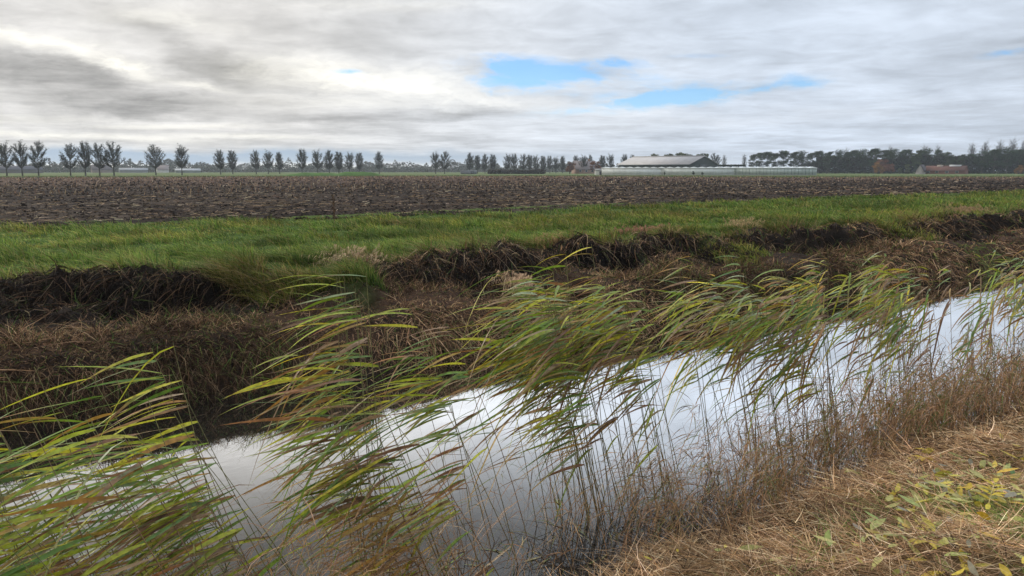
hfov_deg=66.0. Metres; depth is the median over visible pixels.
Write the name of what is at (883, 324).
reed
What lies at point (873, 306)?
reed
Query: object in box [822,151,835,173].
woodland tree
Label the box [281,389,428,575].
reed
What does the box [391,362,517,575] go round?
reed
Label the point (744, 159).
bare poplar
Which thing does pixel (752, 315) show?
reed
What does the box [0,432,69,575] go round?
reed
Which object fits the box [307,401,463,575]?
reed
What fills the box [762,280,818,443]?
reed
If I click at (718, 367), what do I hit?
reed
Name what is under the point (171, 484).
reed
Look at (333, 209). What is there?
dock plant
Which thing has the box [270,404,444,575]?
reed
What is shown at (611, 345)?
reed
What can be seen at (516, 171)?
hedge
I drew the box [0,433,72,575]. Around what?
reed
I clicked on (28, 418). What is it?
reed
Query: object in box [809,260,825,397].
reed
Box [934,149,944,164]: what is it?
woodland tree
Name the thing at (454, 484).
reed
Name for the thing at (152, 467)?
reed
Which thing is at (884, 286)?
reed
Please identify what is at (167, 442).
reed
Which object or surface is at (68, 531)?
reed
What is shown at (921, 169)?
cottage
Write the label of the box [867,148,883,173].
woodland tree
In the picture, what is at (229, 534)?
reed
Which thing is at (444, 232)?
grass
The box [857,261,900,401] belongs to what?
reed
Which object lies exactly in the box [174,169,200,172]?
distant shed
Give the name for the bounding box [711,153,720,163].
garden tree
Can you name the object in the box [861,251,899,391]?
reed
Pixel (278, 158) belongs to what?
roadside tree
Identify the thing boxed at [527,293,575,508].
reed
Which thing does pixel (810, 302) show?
reed
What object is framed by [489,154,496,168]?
roadside tree
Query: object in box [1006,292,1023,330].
reed
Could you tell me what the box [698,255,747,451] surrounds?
reed
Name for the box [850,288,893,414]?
reed
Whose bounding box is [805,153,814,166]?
woodland tree
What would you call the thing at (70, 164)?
roadside tree
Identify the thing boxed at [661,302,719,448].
reed
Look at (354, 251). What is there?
plume grass
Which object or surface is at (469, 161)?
roadside tree
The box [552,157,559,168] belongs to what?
roadside tree
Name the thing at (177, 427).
reed
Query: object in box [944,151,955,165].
woodland tree
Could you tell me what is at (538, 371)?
reed
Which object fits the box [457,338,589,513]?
reed
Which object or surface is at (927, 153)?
woodland tree
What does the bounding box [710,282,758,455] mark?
reed
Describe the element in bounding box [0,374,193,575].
reed
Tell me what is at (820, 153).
woodland tree
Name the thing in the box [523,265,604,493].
reed
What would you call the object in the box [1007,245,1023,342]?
reed
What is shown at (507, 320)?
reed
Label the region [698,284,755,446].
reed
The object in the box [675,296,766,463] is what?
reed
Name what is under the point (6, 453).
reed
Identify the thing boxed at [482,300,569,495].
reed
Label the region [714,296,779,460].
reed
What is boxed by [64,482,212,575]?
reed
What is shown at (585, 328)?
reed
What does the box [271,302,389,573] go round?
reed
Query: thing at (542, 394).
reed
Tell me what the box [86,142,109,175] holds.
roadside tree
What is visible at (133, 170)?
distant shed
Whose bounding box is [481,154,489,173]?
roadside tree
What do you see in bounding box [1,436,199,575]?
reed
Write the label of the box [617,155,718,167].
barn
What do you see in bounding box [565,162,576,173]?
autumn tree
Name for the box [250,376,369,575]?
reed
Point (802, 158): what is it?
woodland tree
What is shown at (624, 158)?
roadside tree
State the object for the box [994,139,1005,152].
bare poplar
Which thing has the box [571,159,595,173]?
farmhouse
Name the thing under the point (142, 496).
reed
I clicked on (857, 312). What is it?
reed
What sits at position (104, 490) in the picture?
reed
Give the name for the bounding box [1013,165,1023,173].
garden tree
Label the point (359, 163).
roadside tree
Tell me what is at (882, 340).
reed
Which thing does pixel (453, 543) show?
reed
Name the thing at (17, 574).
reed
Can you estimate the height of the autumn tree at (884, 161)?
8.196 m
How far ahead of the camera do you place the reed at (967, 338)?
9.53 m
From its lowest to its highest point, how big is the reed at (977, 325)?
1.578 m
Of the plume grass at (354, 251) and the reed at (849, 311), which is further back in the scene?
the plume grass at (354, 251)
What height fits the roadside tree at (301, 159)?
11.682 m
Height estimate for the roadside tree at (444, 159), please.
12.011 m
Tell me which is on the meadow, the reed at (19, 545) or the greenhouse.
the greenhouse
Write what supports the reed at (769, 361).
on the ground at (380, 303)
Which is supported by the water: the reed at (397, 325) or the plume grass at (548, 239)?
the reed at (397, 325)
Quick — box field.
[0,176,1023,226]
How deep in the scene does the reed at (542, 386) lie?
5.96 m
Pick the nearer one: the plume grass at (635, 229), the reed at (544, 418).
the reed at (544, 418)
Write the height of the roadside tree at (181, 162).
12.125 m
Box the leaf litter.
[644,433,1023,575]
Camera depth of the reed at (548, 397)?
5.96 m
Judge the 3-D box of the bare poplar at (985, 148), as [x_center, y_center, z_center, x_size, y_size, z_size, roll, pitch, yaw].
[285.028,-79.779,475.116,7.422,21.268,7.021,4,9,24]
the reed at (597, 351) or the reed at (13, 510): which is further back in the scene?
the reed at (597, 351)
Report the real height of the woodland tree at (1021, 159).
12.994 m
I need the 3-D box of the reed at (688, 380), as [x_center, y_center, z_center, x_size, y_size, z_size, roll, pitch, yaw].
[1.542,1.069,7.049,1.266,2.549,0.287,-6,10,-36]
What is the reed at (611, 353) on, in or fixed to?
on the ground at (380, 303)
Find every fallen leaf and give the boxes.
[871,557,882,569]
[909,488,925,509]
[931,537,959,549]
[968,532,996,538]
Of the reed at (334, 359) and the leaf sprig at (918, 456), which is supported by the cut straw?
the leaf sprig at (918, 456)
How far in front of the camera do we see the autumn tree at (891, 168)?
422.60 m
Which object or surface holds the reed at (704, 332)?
on the water
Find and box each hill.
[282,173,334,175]
[332,172,380,175]
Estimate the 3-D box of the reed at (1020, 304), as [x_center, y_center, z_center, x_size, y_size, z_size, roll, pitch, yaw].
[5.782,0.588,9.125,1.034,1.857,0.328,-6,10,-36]
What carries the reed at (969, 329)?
on the ground at (380, 303)
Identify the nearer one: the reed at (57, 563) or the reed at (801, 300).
the reed at (57, 563)
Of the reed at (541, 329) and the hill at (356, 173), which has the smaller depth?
the reed at (541, 329)
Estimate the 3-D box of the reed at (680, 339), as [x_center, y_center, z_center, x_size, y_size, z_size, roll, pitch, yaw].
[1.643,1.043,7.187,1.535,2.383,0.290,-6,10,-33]
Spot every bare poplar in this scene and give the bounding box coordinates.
[741,154,747,166]
[967,144,976,153]
[979,141,988,153]
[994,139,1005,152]
[1008,137,1017,150]
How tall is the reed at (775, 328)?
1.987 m
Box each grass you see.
[0,188,1023,308]
[302,242,394,267]
[481,270,535,295]
[524,230,590,250]
[614,222,670,234]
[687,440,1023,575]
[723,216,772,228]
[925,202,1017,213]
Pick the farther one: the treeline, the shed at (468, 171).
the treeline
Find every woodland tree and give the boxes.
[748,154,757,166]
[754,152,764,166]
[763,151,772,166]
[770,153,779,166]
[777,150,790,166]
[787,152,800,166]
[793,150,807,166]
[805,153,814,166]
[812,150,824,173]
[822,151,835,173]
[831,149,848,173]
[843,152,852,173]
[848,150,862,170]
[854,149,873,173]
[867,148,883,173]
[880,150,890,173]
[886,148,906,173]
[899,149,912,172]
[910,149,922,166]
[919,148,937,166]
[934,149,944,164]
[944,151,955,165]
[955,154,967,165]
[967,154,975,173]
[973,150,993,173]
[987,149,1000,173]
[997,147,1018,173]
[1015,149,1023,167]
[1017,152,1023,166]
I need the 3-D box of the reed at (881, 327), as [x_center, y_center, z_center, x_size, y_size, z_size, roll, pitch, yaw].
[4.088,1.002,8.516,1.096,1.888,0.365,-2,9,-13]
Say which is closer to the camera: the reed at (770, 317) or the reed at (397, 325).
the reed at (397, 325)
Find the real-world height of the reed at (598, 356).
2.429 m
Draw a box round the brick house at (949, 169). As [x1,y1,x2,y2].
[926,165,969,173]
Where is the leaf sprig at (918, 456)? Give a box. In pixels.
[911,455,936,461]
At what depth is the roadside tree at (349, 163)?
408.27 m
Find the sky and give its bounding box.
[0,0,1023,170]
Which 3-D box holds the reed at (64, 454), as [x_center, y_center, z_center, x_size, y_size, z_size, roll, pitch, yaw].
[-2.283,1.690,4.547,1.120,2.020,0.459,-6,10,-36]
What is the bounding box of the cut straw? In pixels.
[455,394,1023,575]
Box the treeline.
[0,157,617,172]
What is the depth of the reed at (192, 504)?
4.03 m
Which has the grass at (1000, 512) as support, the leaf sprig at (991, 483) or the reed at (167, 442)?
the leaf sprig at (991, 483)
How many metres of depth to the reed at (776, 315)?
7.12 m
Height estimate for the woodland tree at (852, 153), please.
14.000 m
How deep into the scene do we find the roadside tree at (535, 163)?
486.01 m
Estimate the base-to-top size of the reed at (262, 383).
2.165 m
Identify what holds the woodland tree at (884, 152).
on the meadow
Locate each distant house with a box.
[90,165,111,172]
[156,165,168,172]
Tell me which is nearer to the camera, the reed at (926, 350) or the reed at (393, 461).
the reed at (393, 461)
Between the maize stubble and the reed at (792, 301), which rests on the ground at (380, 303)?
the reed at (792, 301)
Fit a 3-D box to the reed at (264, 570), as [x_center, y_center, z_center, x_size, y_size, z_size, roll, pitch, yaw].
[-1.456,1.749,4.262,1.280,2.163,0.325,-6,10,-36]
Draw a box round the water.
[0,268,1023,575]
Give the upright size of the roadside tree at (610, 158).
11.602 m
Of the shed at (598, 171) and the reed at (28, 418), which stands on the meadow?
the shed at (598, 171)
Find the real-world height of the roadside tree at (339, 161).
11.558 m
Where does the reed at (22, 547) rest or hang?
on the water
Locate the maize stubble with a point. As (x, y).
(363, 186)
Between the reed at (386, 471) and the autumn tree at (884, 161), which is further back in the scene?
the autumn tree at (884, 161)
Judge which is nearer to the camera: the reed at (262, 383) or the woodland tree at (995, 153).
the reed at (262, 383)
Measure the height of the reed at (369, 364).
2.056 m
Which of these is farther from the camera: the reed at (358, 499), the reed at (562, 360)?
the reed at (562, 360)
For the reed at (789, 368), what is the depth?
6.79 m
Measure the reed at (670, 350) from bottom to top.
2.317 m
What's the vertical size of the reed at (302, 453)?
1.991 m
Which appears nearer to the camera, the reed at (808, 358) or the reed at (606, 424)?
the reed at (606, 424)
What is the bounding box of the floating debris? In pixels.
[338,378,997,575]
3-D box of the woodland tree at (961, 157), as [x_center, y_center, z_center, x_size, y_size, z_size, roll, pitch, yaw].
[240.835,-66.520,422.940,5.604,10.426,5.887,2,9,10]
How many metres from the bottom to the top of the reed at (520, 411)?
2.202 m
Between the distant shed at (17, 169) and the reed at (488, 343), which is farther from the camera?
the distant shed at (17, 169)
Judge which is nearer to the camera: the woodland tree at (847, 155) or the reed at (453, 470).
the reed at (453, 470)
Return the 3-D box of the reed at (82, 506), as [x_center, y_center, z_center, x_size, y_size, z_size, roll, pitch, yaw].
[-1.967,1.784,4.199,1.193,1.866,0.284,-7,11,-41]
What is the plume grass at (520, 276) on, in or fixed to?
on the ground at (380, 303)
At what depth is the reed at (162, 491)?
3.64 m
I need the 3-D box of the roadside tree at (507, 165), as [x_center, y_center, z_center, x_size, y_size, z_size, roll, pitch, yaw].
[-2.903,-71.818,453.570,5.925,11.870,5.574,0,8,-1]
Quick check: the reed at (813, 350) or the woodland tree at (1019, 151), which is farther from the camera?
the woodland tree at (1019, 151)
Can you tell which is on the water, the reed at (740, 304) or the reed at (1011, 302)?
the reed at (1011, 302)
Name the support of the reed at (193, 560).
on the water
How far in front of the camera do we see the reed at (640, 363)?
6.14 m
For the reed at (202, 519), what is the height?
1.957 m
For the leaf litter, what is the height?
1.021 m
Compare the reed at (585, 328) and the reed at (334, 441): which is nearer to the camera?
the reed at (334, 441)
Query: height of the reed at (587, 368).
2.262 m
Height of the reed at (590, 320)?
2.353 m
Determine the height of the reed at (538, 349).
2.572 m
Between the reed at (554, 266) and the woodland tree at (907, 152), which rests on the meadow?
the woodland tree at (907, 152)
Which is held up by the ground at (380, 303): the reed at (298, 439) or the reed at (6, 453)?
the reed at (298, 439)
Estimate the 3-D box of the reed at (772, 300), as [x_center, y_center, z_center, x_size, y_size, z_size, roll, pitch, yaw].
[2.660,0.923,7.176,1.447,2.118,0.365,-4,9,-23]
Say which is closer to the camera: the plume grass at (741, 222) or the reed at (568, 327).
the reed at (568, 327)
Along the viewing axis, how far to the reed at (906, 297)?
8.46 m
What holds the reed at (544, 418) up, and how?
on the ground at (380, 303)
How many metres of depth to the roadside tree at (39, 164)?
268.28 m
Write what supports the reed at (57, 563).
on the water
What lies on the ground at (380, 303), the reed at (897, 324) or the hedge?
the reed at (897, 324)
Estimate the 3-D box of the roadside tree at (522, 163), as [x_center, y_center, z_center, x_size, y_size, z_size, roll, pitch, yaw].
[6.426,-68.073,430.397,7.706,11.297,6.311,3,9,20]
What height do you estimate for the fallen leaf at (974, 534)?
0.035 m
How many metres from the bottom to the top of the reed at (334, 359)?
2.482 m
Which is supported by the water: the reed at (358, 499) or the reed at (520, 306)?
the reed at (520, 306)
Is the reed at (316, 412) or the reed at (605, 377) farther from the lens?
the reed at (605, 377)
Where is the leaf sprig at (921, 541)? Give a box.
[909,537,945,548]
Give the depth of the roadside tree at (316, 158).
357.92 m
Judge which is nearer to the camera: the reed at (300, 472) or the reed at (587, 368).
the reed at (300, 472)
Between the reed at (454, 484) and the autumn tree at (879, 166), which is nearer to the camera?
the reed at (454, 484)
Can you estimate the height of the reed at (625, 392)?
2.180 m
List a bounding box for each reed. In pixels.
[0,367,122,575]
[0,373,113,574]
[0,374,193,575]
[0,398,90,574]
[0,408,142,575]
[0,415,153,574]
[0,415,169,575]
[0,430,96,575]
[0,431,73,575]
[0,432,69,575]
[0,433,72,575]
[0,438,80,571]
[0,438,165,575]
[0,444,148,575]
[0,450,93,574]
[0,458,183,575]
[0,469,82,575]
[0,473,73,574]
[0,479,54,571]
[0,489,26,575]
[0,495,18,562]
[0,507,131,575]
[0,512,53,575]
[0,524,82,575]
[0,542,35,575]
[0,547,31,575]
[0,551,33,575]
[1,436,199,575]
[8,422,203,575]
[11,466,156,575]
[20,434,257,575]
[21,419,172,575]
[41,440,182,574]
[43,344,226,572]
[44,396,211,575]
[45,443,250,575]
[50,431,226,575]
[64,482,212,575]
[66,348,242,574]
[69,439,200,575]
[81,451,225,575]
[88,485,255,575]
[89,426,248,575]
[90,371,273,573]
[94,414,270,575]
[98,433,251,575]
[101,436,293,575]
[106,446,244,575]
[118,444,292,575]
[126,489,246,575]
[222,352,396,575]
[224,406,391,573]
[226,275,353,575]
[226,402,358,563]
[247,388,420,575]
[248,270,365,574]
[249,279,362,573]
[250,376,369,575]
[260,367,362,571]
[263,388,429,575]
[268,414,401,573]
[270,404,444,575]
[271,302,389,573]
[276,274,383,575]
[276,292,378,559]
[277,290,374,575]
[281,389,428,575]
[283,305,372,575]
[296,378,421,575]
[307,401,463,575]
[317,356,443,575]
[320,415,482,575]
[323,397,447,575]
[336,442,498,575]
[355,307,494,541]
[359,374,515,559]
[366,377,477,570]
[368,352,465,567]
[376,343,490,548]
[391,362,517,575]
[395,325,529,547]
[428,274,556,509]
[453,338,536,525]
[454,310,561,518]
[455,307,547,520]
[456,269,571,508]
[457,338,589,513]
[468,328,572,519]
[471,286,584,506]
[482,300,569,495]
[484,281,584,495]
[484,300,590,541]
[484,303,596,506]
[485,331,604,514]
[489,270,582,515]
[491,285,588,515]
[494,282,604,534]
[495,277,597,517]
[499,294,605,527]
[501,362,603,535]
[502,266,562,514]
[503,297,600,540]
[506,282,615,495]
[515,316,588,519]
[517,313,604,519]
[519,298,618,503]
[521,298,599,512]
[521,362,628,532]
[523,244,624,483]
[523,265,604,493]
[523,315,587,510]
[524,302,612,515]
[526,251,591,495]
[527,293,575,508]
[529,277,610,515]
[531,290,624,497]
[546,321,633,497]
[550,320,630,533]
[556,301,648,501]
[558,293,637,499]
[559,293,645,493]
[565,277,639,483]
[565,307,673,498]
[567,279,657,520]
[567,284,640,482]
[575,306,662,489]
[577,290,682,492]
[579,291,658,515]
[581,319,665,487]
[584,310,673,505]
[586,291,666,474]
[591,308,682,511]
[601,288,664,500]
[635,279,739,465]
[637,291,714,475]
[641,269,708,465]
[644,255,736,475]
[654,268,709,462]
[660,295,755,477]
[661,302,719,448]
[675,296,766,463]
[676,274,748,439]
[679,283,756,465]
[682,310,769,482]
[688,292,757,451]
[691,308,742,454]
[696,275,780,446]
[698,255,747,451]
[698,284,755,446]
[698,284,756,449]
[700,296,785,487]
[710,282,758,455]
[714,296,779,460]
[714,298,807,456]
[724,285,778,468]
[726,316,770,455]
[730,304,796,485]
[741,290,778,426]
[744,276,838,452]
[745,319,832,466]
[746,271,793,452]
[746,281,792,460]
[747,301,810,469]
[754,297,811,460]
[756,268,826,435]
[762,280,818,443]
[766,277,836,462]
[767,288,803,452]
[768,324,833,458]
[769,280,824,414]
[769,288,807,470]
[779,294,840,443]
[780,255,831,424]
[783,268,838,429]
[786,287,839,455]
[786,298,825,438]
[788,263,835,414]
[791,267,832,416]
[792,264,848,448]
[795,253,827,422]
[801,290,854,450]
[805,279,866,386]
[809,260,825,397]
[816,273,861,416]
[821,285,891,433]
[825,259,885,386]
[834,298,877,391]
[839,256,886,411]
[839,285,874,424]
[842,296,907,390]
[847,254,903,406]
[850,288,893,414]
[852,263,896,392]
[855,255,907,401]
[856,281,881,392]
[857,260,891,388]
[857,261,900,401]
[860,273,903,390]
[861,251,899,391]
[863,297,904,423]
[867,272,915,406]
[868,263,916,397]
[869,268,910,431]
[872,290,906,405]
[875,271,914,391]
[875,281,912,426]
[884,269,916,393]
[885,265,910,396]
[889,280,932,384]
[893,275,920,387]
[895,277,925,414]
[904,267,931,385]
[906,274,945,388]
[927,265,955,393]
[947,267,970,377]
[949,301,976,399]
[950,316,974,379]
[954,254,981,372]
[955,294,995,418]
[962,311,997,392]
[970,243,995,375]
[975,266,1011,404]
[982,270,1015,369]
[984,253,1023,335]
[984,267,1016,379]
[985,254,1014,356]
[989,258,1023,312]
[994,260,1023,336]
[994,276,1021,356]
[996,278,1023,363]
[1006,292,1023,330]
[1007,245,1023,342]
[1014,260,1023,311]
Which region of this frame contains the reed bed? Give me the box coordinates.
[10,307,1023,575]
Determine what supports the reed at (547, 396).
on the water
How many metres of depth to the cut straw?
5.28 m
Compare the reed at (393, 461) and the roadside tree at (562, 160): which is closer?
the reed at (393, 461)
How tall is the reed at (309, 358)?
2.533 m
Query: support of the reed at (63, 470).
on the ground at (380, 303)
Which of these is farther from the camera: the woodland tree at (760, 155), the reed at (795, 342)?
the woodland tree at (760, 155)
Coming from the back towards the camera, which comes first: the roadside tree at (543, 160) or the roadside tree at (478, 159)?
the roadside tree at (543, 160)
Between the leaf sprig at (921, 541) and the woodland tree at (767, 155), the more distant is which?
the woodland tree at (767, 155)
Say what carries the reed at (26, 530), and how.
on the ground at (380, 303)
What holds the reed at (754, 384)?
on the ground at (380, 303)
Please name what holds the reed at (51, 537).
on the water
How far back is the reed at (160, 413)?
4.07 m
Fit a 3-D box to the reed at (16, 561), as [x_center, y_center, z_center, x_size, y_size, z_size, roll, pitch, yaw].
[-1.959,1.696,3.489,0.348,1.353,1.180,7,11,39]
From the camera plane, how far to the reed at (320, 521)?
4.42 m
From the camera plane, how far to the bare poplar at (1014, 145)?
466.68 m
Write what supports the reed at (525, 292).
on the water
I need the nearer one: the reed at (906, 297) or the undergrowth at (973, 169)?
the reed at (906, 297)
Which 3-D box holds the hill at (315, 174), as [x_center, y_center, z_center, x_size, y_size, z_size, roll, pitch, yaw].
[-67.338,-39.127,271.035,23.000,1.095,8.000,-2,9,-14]
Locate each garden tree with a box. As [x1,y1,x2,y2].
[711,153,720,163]
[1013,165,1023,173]
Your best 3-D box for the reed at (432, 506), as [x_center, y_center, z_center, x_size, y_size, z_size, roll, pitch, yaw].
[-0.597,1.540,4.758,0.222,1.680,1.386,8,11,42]
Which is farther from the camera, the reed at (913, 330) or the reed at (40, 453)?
the reed at (913, 330)
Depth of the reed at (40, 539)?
3.40 m
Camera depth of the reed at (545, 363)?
5.88 m
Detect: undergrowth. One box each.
[0,208,1023,346]
[807,154,1023,173]
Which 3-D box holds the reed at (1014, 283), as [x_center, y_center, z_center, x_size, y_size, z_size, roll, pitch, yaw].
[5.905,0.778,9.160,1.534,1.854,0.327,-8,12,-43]
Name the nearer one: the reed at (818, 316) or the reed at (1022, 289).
the reed at (818, 316)
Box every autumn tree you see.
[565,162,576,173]
[589,161,601,169]
[871,162,884,173]
[876,159,889,173]
[885,163,894,173]
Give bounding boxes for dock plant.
[330,195,336,226]
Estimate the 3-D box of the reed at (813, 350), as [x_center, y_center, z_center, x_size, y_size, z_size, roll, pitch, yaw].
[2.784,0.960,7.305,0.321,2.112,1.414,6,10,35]
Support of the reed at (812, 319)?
on the ground at (380, 303)
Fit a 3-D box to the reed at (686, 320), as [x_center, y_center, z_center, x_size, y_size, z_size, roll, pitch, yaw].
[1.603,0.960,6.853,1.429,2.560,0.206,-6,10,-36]
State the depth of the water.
8.21 m
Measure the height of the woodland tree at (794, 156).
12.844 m
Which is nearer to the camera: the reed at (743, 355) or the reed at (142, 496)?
the reed at (142, 496)
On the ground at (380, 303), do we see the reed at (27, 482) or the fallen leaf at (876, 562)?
the reed at (27, 482)
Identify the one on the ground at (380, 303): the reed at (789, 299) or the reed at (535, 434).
the reed at (789, 299)
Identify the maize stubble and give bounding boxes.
[0,175,1022,224]
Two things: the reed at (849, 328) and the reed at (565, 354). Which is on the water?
the reed at (849, 328)
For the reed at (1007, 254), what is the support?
on the ground at (380, 303)
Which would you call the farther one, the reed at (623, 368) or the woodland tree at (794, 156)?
the woodland tree at (794, 156)
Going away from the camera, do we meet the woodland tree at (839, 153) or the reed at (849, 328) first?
the reed at (849, 328)
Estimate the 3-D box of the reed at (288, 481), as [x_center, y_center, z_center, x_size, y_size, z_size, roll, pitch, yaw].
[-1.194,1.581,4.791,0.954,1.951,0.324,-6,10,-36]
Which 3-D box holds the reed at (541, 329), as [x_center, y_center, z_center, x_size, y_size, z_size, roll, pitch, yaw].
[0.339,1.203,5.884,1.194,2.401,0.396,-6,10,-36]
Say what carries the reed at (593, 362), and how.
on the ground at (380, 303)
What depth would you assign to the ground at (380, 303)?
11.95 m
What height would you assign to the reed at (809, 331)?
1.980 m
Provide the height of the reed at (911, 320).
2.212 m
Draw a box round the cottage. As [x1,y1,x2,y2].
[915,164,925,173]
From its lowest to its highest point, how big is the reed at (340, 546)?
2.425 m
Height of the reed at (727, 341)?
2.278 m
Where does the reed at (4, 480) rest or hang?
on the water
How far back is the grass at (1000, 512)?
4.97 m
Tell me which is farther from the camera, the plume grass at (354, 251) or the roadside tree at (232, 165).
the roadside tree at (232, 165)
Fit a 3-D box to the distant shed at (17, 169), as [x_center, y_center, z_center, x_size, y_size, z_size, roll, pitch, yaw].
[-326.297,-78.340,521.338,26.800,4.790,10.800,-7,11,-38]
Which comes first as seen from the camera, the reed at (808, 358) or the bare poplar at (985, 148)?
the reed at (808, 358)
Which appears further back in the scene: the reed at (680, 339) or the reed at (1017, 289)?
the reed at (1017, 289)
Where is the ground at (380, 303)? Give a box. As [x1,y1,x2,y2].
[0,191,1023,575]
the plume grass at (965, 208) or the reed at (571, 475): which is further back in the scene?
the plume grass at (965, 208)
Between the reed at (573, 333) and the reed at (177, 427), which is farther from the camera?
the reed at (573, 333)
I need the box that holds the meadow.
[0,171,1023,177]
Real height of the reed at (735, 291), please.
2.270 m
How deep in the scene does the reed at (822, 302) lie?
7.78 m
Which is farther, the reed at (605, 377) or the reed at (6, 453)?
the reed at (605, 377)
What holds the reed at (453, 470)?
on the ground at (380, 303)
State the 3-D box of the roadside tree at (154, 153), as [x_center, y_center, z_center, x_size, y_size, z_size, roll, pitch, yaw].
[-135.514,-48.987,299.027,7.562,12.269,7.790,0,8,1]
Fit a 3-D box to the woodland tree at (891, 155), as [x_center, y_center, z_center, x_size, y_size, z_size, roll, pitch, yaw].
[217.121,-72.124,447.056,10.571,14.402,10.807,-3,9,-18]
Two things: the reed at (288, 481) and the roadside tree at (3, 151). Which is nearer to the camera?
the reed at (288, 481)
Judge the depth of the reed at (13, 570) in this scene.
3.18 m
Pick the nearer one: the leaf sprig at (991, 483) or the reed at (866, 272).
the leaf sprig at (991, 483)
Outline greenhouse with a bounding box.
[602,167,816,174]
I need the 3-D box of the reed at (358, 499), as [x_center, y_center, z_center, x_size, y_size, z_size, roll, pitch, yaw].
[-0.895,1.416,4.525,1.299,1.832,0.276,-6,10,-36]
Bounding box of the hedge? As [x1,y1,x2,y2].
[487,169,545,173]
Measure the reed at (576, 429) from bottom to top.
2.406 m
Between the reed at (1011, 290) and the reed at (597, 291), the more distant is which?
the reed at (1011, 290)
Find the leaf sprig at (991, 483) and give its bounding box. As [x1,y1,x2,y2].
[976,478,1006,502]
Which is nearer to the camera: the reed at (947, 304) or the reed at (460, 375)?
the reed at (460, 375)
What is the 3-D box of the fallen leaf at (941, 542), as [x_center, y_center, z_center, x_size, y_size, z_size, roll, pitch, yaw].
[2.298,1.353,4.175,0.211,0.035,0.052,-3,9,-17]
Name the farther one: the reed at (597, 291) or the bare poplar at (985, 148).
the bare poplar at (985, 148)
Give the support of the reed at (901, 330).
on the ground at (380, 303)
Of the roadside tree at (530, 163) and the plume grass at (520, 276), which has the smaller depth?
the plume grass at (520, 276)
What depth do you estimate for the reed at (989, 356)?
9.21 m
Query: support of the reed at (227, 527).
on the ground at (380, 303)
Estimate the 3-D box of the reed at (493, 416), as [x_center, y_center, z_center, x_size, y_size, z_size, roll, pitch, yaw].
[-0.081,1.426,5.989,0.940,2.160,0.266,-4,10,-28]
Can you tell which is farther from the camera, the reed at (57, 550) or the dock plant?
the dock plant
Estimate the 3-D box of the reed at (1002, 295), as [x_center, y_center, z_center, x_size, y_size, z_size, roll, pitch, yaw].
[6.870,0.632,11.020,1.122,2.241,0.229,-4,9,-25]
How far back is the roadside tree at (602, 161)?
456.57 m
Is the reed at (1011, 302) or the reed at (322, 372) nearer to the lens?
the reed at (322, 372)
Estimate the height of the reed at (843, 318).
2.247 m
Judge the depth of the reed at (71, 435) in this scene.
3.59 m
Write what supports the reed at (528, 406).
on the ground at (380, 303)
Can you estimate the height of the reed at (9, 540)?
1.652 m
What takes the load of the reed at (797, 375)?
on the ground at (380, 303)
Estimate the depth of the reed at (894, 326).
7.86 m
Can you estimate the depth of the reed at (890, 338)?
7.85 m
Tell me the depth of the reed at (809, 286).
7.79 m
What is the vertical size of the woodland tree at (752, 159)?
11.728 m
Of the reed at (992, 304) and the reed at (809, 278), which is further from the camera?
the reed at (992, 304)
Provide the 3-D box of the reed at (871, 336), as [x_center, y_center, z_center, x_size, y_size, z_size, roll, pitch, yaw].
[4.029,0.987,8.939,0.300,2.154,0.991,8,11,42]
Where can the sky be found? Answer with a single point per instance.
(405, 81)
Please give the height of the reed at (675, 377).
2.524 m
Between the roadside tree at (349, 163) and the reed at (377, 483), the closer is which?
the reed at (377, 483)
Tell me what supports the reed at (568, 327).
on the water
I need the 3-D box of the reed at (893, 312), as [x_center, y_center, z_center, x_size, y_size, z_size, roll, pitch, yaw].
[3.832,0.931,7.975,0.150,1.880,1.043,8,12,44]
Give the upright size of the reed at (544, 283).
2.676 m
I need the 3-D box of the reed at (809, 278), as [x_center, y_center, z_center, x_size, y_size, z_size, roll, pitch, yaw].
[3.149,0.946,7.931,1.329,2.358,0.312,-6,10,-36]
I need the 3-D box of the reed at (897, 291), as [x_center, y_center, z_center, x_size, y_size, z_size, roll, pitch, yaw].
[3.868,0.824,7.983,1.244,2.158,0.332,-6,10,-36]
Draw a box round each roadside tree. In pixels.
[0,140,17,175]
[10,139,29,175]
[27,140,46,175]
[58,143,79,175]
[75,140,91,175]
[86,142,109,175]
[100,142,125,175]
[144,144,164,174]
[174,143,188,174]
[212,149,224,174]
[226,150,237,173]
[249,150,260,173]
[262,149,273,173]
[275,152,283,173]
[295,148,306,172]
[312,150,323,172]
[323,150,334,172]
[334,152,343,169]
[344,151,354,171]
[355,152,363,171]
[373,151,383,173]
[430,151,440,173]
[438,151,450,173]
[465,152,474,169]
[473,155,480,173]
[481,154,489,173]
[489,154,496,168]
[503,153,511,171]
[510,154,518,170]
[518,154,528,169]
[527,155,532,168]
[533,156,540,168]
[539,156,546,168]
[547,155,553,168]
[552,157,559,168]
[559,156,565,172]
[577,154,587,166]
[599,155,606,168]
[605,153,613,167]
[620,154,627,160]
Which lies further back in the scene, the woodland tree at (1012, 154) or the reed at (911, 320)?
the woodland tree at (1012, 154)
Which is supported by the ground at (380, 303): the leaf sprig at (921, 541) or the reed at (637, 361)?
the reed at (637, 361)
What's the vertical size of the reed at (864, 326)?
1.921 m
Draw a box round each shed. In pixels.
[0,166,42,172]
[118,168,147,172]
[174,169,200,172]
[460,170,476,173]
[594,169,601,174]

